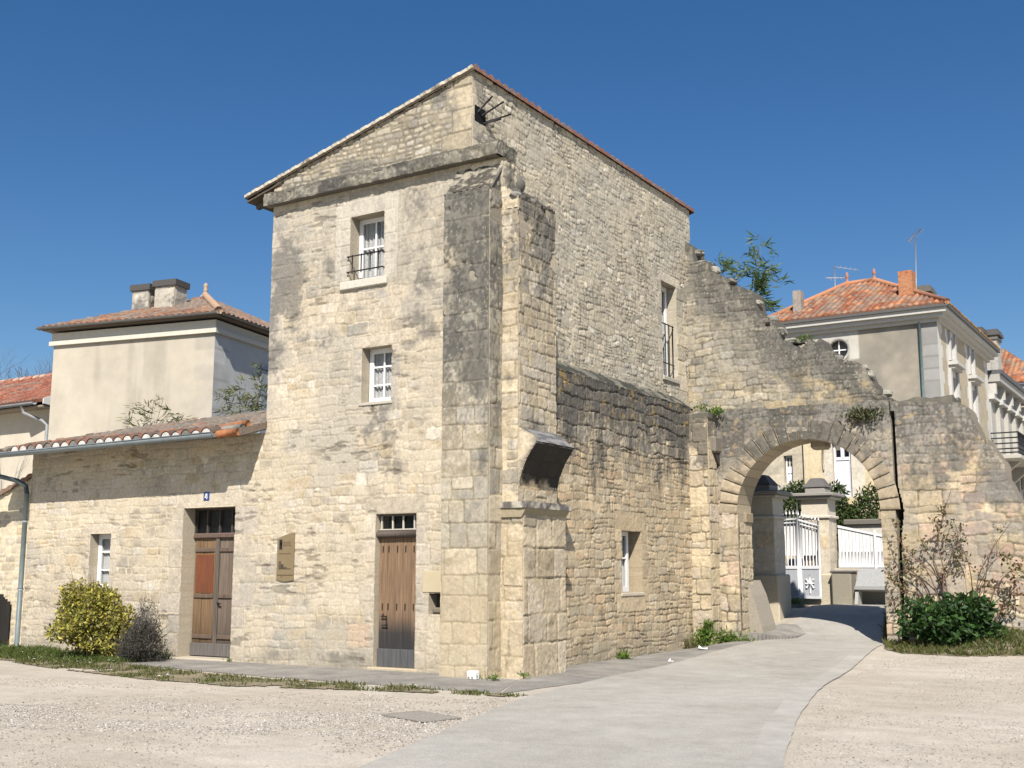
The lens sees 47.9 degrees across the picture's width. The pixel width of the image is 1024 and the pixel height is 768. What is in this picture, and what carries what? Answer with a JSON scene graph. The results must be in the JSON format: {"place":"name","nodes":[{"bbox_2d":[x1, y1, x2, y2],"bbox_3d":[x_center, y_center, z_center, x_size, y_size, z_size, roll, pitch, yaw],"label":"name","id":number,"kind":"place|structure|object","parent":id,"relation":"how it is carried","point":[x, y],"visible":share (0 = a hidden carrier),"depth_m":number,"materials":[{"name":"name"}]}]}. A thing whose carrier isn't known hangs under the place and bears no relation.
{"place":"outdoors","nodes":[
{"label":"outdoors","id":0,"kind":"place"},
{"bbox_2d":[0,373,51,489],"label":"red roofed house","id":1,"kind":"structure","parent":0,"point":[24,409],"depth_m":39.31,"materials":[{"name":"paint"}]},
{"bbox_2d":[36,278,269,439],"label":"rendered house","id":2,"kind":"structure","parent":0,"point":[173,346],"depth_m":32.18,"materials":[{"name":"paint"}]},
{"bbox_2d":[116,395,198,427],"bbox_3d":[-8.636,1.019,27.780,2.389,1.669,1.054,-6,-11,32],"label":"shrub","id":3,"kind":"object","parent":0,"point":[147,417],"visible":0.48,"depth_m":27.84,"materials":[{"name":"brown plant"}]},
{"bbox_2d":[213,361,267,433],"bbox_3d":[-6.057,0.536,26.241,2.224,1.995,0.949,-6,-11,32],"label":"shrub","id":4,"kind":"object","parent":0,"point":[254,406],"visible":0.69,"depth_m":26.16,"materials":[{"name":"green plant"}]},
{"bbox_2d":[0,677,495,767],"bbox_3d":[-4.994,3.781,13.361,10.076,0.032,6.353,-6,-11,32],"label":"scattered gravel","id":5,"kind":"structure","parent":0,"point":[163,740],"depth_m":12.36,"materials":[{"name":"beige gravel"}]},
{"bbox_2d":[123,659,517,692],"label":"pavement","id":6,"kind":"structure","parent":0,"point":[394,678],"depth_m":17.95,"materials":[{"name":"concrete"}]},
{"bbox_2d":[467,670,478,679],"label":"marker block","id":7,"kind":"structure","parent":6,"relation":"on","point":[471,674],"depth_m":17.13,"materials":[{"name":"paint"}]},
{"bbox_2d":[484,673,502,680],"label":"weed tuft","id":8,"kind":"object","parent":6,"relation":"on","point":[495,676],"visible":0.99,"depth_m":16.88,"materials":[{"name":"green plant"}]},
{"bbox_2d":[0,607,1023,767],"bbox_3d":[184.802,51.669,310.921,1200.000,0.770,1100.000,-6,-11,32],"label":"ground","id":9,"kind":"structure","parent":0,"point":[292,750],"depth_m":12.65,"materials":[{"name":"beige gravel"}]},
{"bbox_2d":[0,594,10,639],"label":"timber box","id":10,"kind":"object","parent":9,"relation":"on","point":[4,615],"visible":1,"depth_m":24.30,"materials":[{"name":"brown wood"}]},
{"bbox_2d":[1,349,24,379],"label":"bare tree","id":11,"kind":"object","parent":9,"relation":"on","point":[9,362],"visible":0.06,"depth_m":81.53,"materials":[{"name":"plant"}]},
{"bbox_2d":[0,473,31,644],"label":"garden wall","id":12,"kind":"structure","parent":9,"relation":"on","point":[11,505],"depth_m":24.76,"materials":[{"name":"stone"}]},
{"bbox_2d":[0,363,49,378],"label":"bare tree","id":13,"kind":"object","parent":9,"relation":"on","point":[22,372],"visible":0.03,"depth_m":84.60,"materials":[{"name":"plant"}]},
{"bbox_2d":[10,352,52,375],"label":"bare tree","id":14,"kind":"object","parent":9,"relation":"on","point":[41,366],"visible":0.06,"depth_m":88.93,"materials":[{"name":"plant"}]},
{"bbox_2d":[0,410,266,662],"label":"wing house","id":15,"kind":"structure","parent":9,"relation":"on","point":[131,515],"depth_m":21.97,"materials":[{"name":"stone"}]},
{"bbox_2d":[97,534,110,586],"bbox_3d":[-8.024,3.549,22.968,0.600,1.110,0.093,-6,-11,32],"label":"window","id":16,"kind":"structure","parent":15,"relation":"in","point":[104,539],"depth_m":23.06,"materials":[{"name":"paint"}]},
{"bbox_2d":[190,538,220,655],"bbox_3d":[-5.715,3.971,21.515,0.665,2.150,0.078,-6,-11,32],"label":"door","id":17,"kind":"structure","parent":15,"relation":"in","point":[207,551],"depth_m":21.50,"materials":[{"name":"brown wood"}]},
{"bbox_2d":[203,492,209,500],"bbox_3d":[-5.681,2.090,21.419,0.150,0.156,0.018,-6,-11,32],"label":"number plate","id":18,"kind":"object","parent":15,"relation":"attached to","point":[206,496],"visible":1,"depth_m":21.41,"materials":[{"name":"paint"}]},
{"bbox_2d":[214,538,233,656],"bbox_3d":[-5.184,3.915,21.166,0.640,2.150,0.116,-6,-11,32],"label":"door","id":19,"kind":"structure","parent":15,"relation":"in","point":[222,648],"depth_m":21.24,"materials":[{"name":"brown wood"}]},
{"bbox_2d":[0,701,458,736],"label":"loose gravel","id":20,"kind":"structure","parent":9,"relation":"on","point":[185,712],"depth_m":12.41,"materials":[{"name":"beige gravel"}]},
{"bbox_2d":[0,654,527,695],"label":"soil strip","id":21,"kind":"object","parent":9,"relation":"on","point":[185,677],"visible":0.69,"depth_m":16.91,"materials":[{"name":"brown soil"}]},
{"bbox_2d":[0,646,524,696],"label":"grass strip","id":22,"kind":"object","parent":21,"relation":"on","point":[155,670],"depth_m":17.45,"materials":[{"name":"green plant"}]},
{"bbox_2d":[331,693,509,751],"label":"edge gravel","id":23,"kind":"structure","parent":9,"relation":"on","point":[392,727],"depth_m":12.55,"materials":[{"name":"beige gravel"}]},
{"bbox_2d":[381,710,461,721],"bbox_3d":[-1.005,3.668,12.710,0.520,0.018,0.800,8,-12,-39],"label":"manhole cover","id":24,"kind":"object","parent":9,"relation":"on","point":[421,716],"visible":1,"depth_m":12.66,"materials":[{"name":"concrete"}]},
{"bbox_2d":[244,63,693,678],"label":"stone tower","id":25,"kind":"structure","parent":9,"relation":"on","point":[466,259],"depth_m":19.54,"materials":[{"name":"stone"}]},
{"bbox_2d":[276,532,294,581],"bbox_3d":[-3.962,3.029,20.169,0.397,0.846,0.025,-6,-11,32],"label":"wall plaque","id":26,"kind":"object","parent":25,"relation":"attached to","point":[285,557],"depth_m":20.15,"materials":[{"name":"paint"}]},
{"bbox_2d":[340,216,387,290],"bbox_3d":[-2.500,-2.315,20.295,1.040,1.330,0.406,-6,-11,32],"label":"window","id":27,"kind":"structure","parent":25,"relation":"in","point":[373,259],"depth_m":20.43,"materials":[{"name":"paint"}]},
{"bbox_2d":[358,347,391,405],"bbox_3d":[-2.246,-0.127,19.778,0.720,1.015,0.328,-6,-11,32],"label":"window","id":28,"kind":"structure","parent":25,"relation":"in","point":[380,359],"depth_m":19.93,"materials":[{"name":"paint"}]},
{"bbox_2d":[376,514,415,667],"bbox_3d":[-1.879,3.383,18.916,0.850,2.480,0.164,-6,-11,32],"label":"door","id":29,"kind":"structure","parent":25,"relation":"in","point":[396,641],"depth_m":18.92,"materials":[{"name":"brown wood"}]},
{"bbox_2d":[661,286,679,384],"bbox_3d":[3.376,-1.125,25.599,0.363,2.220,0.850,-6,-11,32],"label":"window","id":30,"kind":"structure","parent":25,"relation":"in","point":[663,290],"depth_m":25.82,"materials":[{"name":"paint"}]},
{"bbox_2d":[556,361,693,665],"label":"side wall","id":31,"kind":"structure","parent":9,"relation":"on","point":[623,489],"depth_m":21.90,"materials":[{"name":"stone"}]},
{"bbox_2d":[621,531,644,595],"bbox_3d":[2.173,3.434,22.043,0.328,1.220,0.980,-6,-11,32],"label":"window","id":32,"kind":"structure","parent":31,"relation":"in","point":[625,566],"depth_m":22.24,"materials":[{"name":"paint"}]},
{"bbox_2d":[683,635,705,648],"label":"weed tuft","id":33,"kind":"object","parent":9,"relation":"on","point":[688,644],"visible":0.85,"depth_m":23.59,"materials":[{"name":"green plant"}]},
{"bbox_2d":[693,625,722,640],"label":"weed tuft","id":34,"kind":"object","parent":9,"relation":"on","point":[703,631],"visible":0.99,"depth_m":23.83,"materials":[{"name":"green plant"}]},
{"bbox_2d":[715,624,755,642],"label":"weed tuft","id":35,"kind":"object","parent":9,"relation":"on","point":[726,638],"visible":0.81,"depth_m":23.94,"materials":[{"name":"green plant"}]},
{"bbox_2d":[732,633,757,640],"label":"weed tuft","id":36,"kind":"object","parent":9,"relation":"on","point":[744,639],"visible":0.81,"depth_m":23.84,"materials":[{"name":"green plant"}]},
{"bbox_2d":[751,475,792,621],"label":"gate pier","id":37,"kind":"structure","parent":9,"relation":"on","point":[768,548],"depth_m":27.31,"materials":[{"name":"stone"}]},
{"bbox_2d":[791,596,809,604],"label":"weed tuft","id":38,"kind":"object","parent":9,"relation":"on","point":[793,601],"visible":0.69,"depth_m":29.32,"materials":[{"name":"green plant"}]},
{"bbox_2d":[785,559,838,607],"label":"courtyard terrace","id":39,"kind":"structure","parent":9,"relation":"on","point":[795,605],"depth_m":31.69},
{"bbox_2d":[779,480,804,558],"bbox_3d":[8.036,3.870,32.998,1.276,2.298,1.169,-6,-11,32],"label":"evergreen bush","id":40,"kind":"object","parent":39,"relation":"on","point":[788,503],"visible":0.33,"depth_m":32.93,"materials":[{"name":"green plant"}]},
{"bbox_2d":[829,479,850,558],"bbox_3d":[9.043,3.818,32.389,1.100,2.318,1.038,-6,-11,32],"label":"evergreen bush","id":41,"kind":"object","parent":39,"relation":"on","point":[839,503],"visible":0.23,"depth_m":32.25,"materials":[{"name":"green plant"}]},
{"bbox_2d":[836,503,861,551],"bbox_3d":[9.345,4.142,32.169,0.972,1.689,0.933,-6,-11,32],"label":"evergreen bush","id":42,"kind":"object","parent":39,"relation":"on","point":[848,510],"visible":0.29,"depth_m":32.04,"materials":[{"name":"green plant"}]},
{"bbox_2d":[850,481,879,518],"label":"evergreen bush","id":43,"kind":"object","parent":39,"relation":"on","point":[864,500],"visible":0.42,"depth_m":31.76,"materials":[{"name":"green plant"}]},
{"bbox_2d":[791,478,844,607],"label":"gate pier","id":44,"kind":"structure","parent":9,"relation":"on","point":[818,498],"depth_m":29.66,"materials":[{"name":"stone"}]},
{"bbox_2d":[784,503,821,598],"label":"metal gate","id":45,"kind":"structure","parent":44,"relation":"attached to","point":[801,540],"depth_m":29.60,"materials":[{"name":"metal"}]},
{"bbox_2d":[762,443,878,558],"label":"courtyard house","id":46,"kind":"structure","parent":9,"relation":"on","point":[805,463],"depth_m":37.67,"materials":[{"name":"paint"}]},
{"bbox_2d":[786,456,792,482],"bbox_3d":[9.312,2.856,38.553,0.263,0.887,0.050,-6,-11,32],"label":"window","id":47,"kind":"structure","parent":46,"relation":"in","point":[789,465],"depth_m":38.55,"materials":[{"name":"paint"}]},
{"bbox_2d":[833,444,852,496],"bbox_3d":[10.759,2.814,37.384,0.620,1.758,0.115,-6,-11,32],"label":"door","id":48,"kind":"structure","parent":46,"relation":"in","point":[842,465],"depth_m":37.36,"materials":[{"name":"paint"}]},
{"bbox_2d":[830,571,856,603],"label":"stone block","id":49,"kind":"structure","parent":9,"relation":"on","point":[843,586],"depth_m":28.86,"materials":[{"name":"beige stone"}]},
{"bbox_2d":[688,395,1023,647],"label":"stone archway","id":50,"kind":"object","parent":9,"relation":"on","point":[919,458],"visible":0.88,"depth_m":22.89,"materials":[{"name":"beige stone"}]},
{"bbox_2d":[693,401,707,410],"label":"weed","id":51,"kind":"object","parent":50,"relation":"on","point":[700,407],"visible":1,"depth_m":24.82,"materials":[{"name":"green plant"}]},
{"bbox_2d":[697,619,719,628],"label":"weed tuft","id":52,"kind":"object","parent":50,"relation":"attached to","point":[707,624],"visible":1,"depth_m":23.89,"materials":[{"name":"green plant"}]},
{"bbox_2d":[701,405,727,418],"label":"weed","id":53,"kind":"object","parent":50,"relation":"on","point":[713,410],"visible":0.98,"depth_m":24.84,"materials":[{"name":"green plant"}]},
{"bbox_2d":[685,241,893,413],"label":"ruined wall","id":54,"kind":"structure","parent":50,"relation":"on","point":[744,350],"depth_m":25.52,"materials":[{"name":"stone"}]},
{"bbox_2d":[710,248,759,286],"bbox_3d":[5.111,-2.524,26.805,1.486,1.234,0.962,-6,-11,32],"label":"bamboo sapling","id":55,"kind":"object","parent":54,"relation":"on","point":[726,263],"visible":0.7,"depth_m":26.78,"materials":[{"name":"green plant"}]},
{"bbox_2d":[737,230,793,314],"bbox_3d":[5.712,-2.458,26.327,1.128,2.304,1.190,2,-9,-9],"label":"bamboo sapling","id":56,"kind":"object","parent":54,"relation":"on","point":[759,285],"visible":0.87,"depth_m":26.33,"materials":[{"name":"green plant"}]},
{"bbox_2d":[793,334,815,341],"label":"weed tuft","id":57,"kind":"object","parent":54,"relation":"on","point":[802,338],"visible":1,"depth_m":24.94,"materials":[{"name":"green plant"}]},
{"bbox_2d":[837,403,884,422],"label":"weed","id":58,"kind":"object","parent":50,"relation":"on","point":[864,413],"visible":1,"depth_m":23.21,"materials":[{"name":"green plant"}]},
{"bbox_2d":[834,568,885,603],"bbox_3d":[9.313,5.341,29.070,2.238,1.365,0.450,-6,-11,32],"label":"fence footing","id":59,"kind":"object","parent":9,"relation":"on","point":[871,597],"visible":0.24,"depth_m":28.99,"materials":[{"name":"stone"}]},
{"bbox_2d":[837,525,883,567],"bbox_3d":[9.347,4.138,29.202,2.165,1.154,0.080,-6,-11,32],"label":"white fence","id":60,"kind":"object","parent":59,"relation":"on","point":[860,548],"visible":0.52,"depth_m":29.48,"materials":[{"name":"metal"}]},
{"bbox_2d":[843,519,881,533],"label":"courtyard wall","id":61,"kind":"structure","parent":9,"relation":"on","point":[869,525],"depth_m":30.28,"materials":[{"name":"stone"}]},
{"bbox_2d":[854,568,884,604],"bbox_3d":[9.030,5.068,28.308,1.160,1.060,0.900,-6,-11,32],"label":"slab bench","id":62,"kind":"object","parent":9,"relation":"on","point":[870,579],"visible":0.64,"depth_m":28.51,"materials":[{"name":"stone"}]},
{"bbox_2d":[768,227,1023,498],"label":"manor house","id":63,"kind":"structure","parent":9,"relation":"on","point":[906,337],"depth_m":47.98,"materials":[{"name":"paint"}]},
{"bbox_2d":[829,338,849,359],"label":"round window","id":64,"kind":"structure","parent":63,"relation":"in","point":[836,339],"depth_m":47.62,"materials":[{"name":"paint"}]},
{"bbox_2d":[947,331,965,398],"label":"window","id":65,"kind":"structure","parent":63,"relation":"in","point":[955,366],"depth_m":47.20,"materials":[{"name":"paint"}]},
{"bbox_2d":[967,347,983,423],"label":"window","id":66,"kind":"structure","parent":63,"relation":"in","point":[974,379],"depth_m":50.63,"materials":[{"name":"paint"}]},
{"bbox_2d":[786,655,1023,767],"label":"side gravel","id":67,"kind":"structure","parent":9,"relation":"on","point":[922,716],"depth_m":12.43,"materials":[{"name":"beige gravel"}]},
{"bbox_2d":[876,605,1023,656],"bbox_3d":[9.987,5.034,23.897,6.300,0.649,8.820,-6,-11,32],"label":"soil bank","id":68,"kind":"structure","parent":9,"relation":"on","point":[944,653],"depth_m":20.33,"materials":[{"name":"green plant"}]},
{"bbox_2d":[892,589,1011,646],"bbox_3d":[8.024,4.345,21.229,1.496,1.185,1.931,4,-10,-22],"label":"dark green bush","id":69,"kind":"object","parent":68,"relation":"on","point":[952,620],"visible":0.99,"depth_m":20.87,"materials":[{"name":"green plant"}]},
{"bbox_2d":[881,491,1023,620],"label":"climbing rose","id":70,"kind":"object","parent":68,"relation":"on","point":[960,529],"visible":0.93,"depth_m":21.81,"materials":[{"name":"plant"}]},
{"label":"planting bed","id":71,"kind":"structure","parent":9,"relation":"on","visible":0},
{"bbox_2d":[0,643,171,662],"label":"grass","id":72,"kind":"structure","parent":71,"relation":"on","point":[21,651],"depth_m":21.32,"materials":[{"name":"green plant"}]},
{"bbox_2d":[37,564,138,657],"bbox_3d":[-7.757,4.187,21.252,2.092,1.778,1.408,-6,-11,32],"label":"yellow shrub","id":73,"kind":"object","parent":71,"relation":"on","point":[89,622],"visible":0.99,"depth_m":20.95,"materials":[{"name":"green plant"}]},
{"bbox_2d":[104,596,170,661],"bbox_3d":[-6.659,4.424,20.645,1.347,1.429,1.169,-6,-11,32],"label":"grey shrub","id":74,"kind":"object","parent":71,"relation":"on","point":[138,648],"visible":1,"depth_m":20.45,"materials":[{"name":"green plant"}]},
{"bbox_2d":[0,0,1023,383],"label":"sky","id":75,"kind":"structure","parent":0,"point":[135,135],"materials":[{"name":"blue"}]},
{"bbox_2d":[359,604,885,767],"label":"road","id":76,"kind":"structure","parent":0,"point":[716,709],"depth_m":13.01,"materials":[{"name":"grey concrete"}]},
{"bbox_2d":[743,624,805,640],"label":"kerb ramp","id":77,"kind":"structure","parent":76,"relation":"on","point":[786,631],"depth_m":24.45,"materials":[{"name":"concrete"}]},
{"bbox_2d":[747,647,874,767],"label":"road edging","id":78,"kind":"object","parent":76,"relation":"on","point":[772,742],"visible":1,"depth_m":12.44,"materials":[{"name":"grey concrete"}]},
{"bbox_2d":[502,641,752,692],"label":"sidewalk","id":79,"kind":"structure","parent":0,"point":[580,673],"depth_m":19.25,"materials":[{"name":"concrete"}]},
{"bbox_2d":[516,670,529,678],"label":"weed tuft","id":80,"kind":"object","parent":79,"relation":"on","point":[523,674],"visible":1,"depth_m":17.20,"materials":[{"name":"green plant"}]},
{"bbox_2d":[616,648,632,658],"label":"weed tuft","id":81,"kind":"object","parent":79,"relation":"on","point":[624,655],"visible":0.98,"depth_m":21.02,"materials":[{"name":"green plant"}]},
{"bbox_2d":[690,632,719,645],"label":"weed tuft","id":82,"kind":"object","parent":79,"relation":"on","point":[699,642],"visible":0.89,"depth_m":23.80,"materials":[{"name":"green plant"}]}
]}

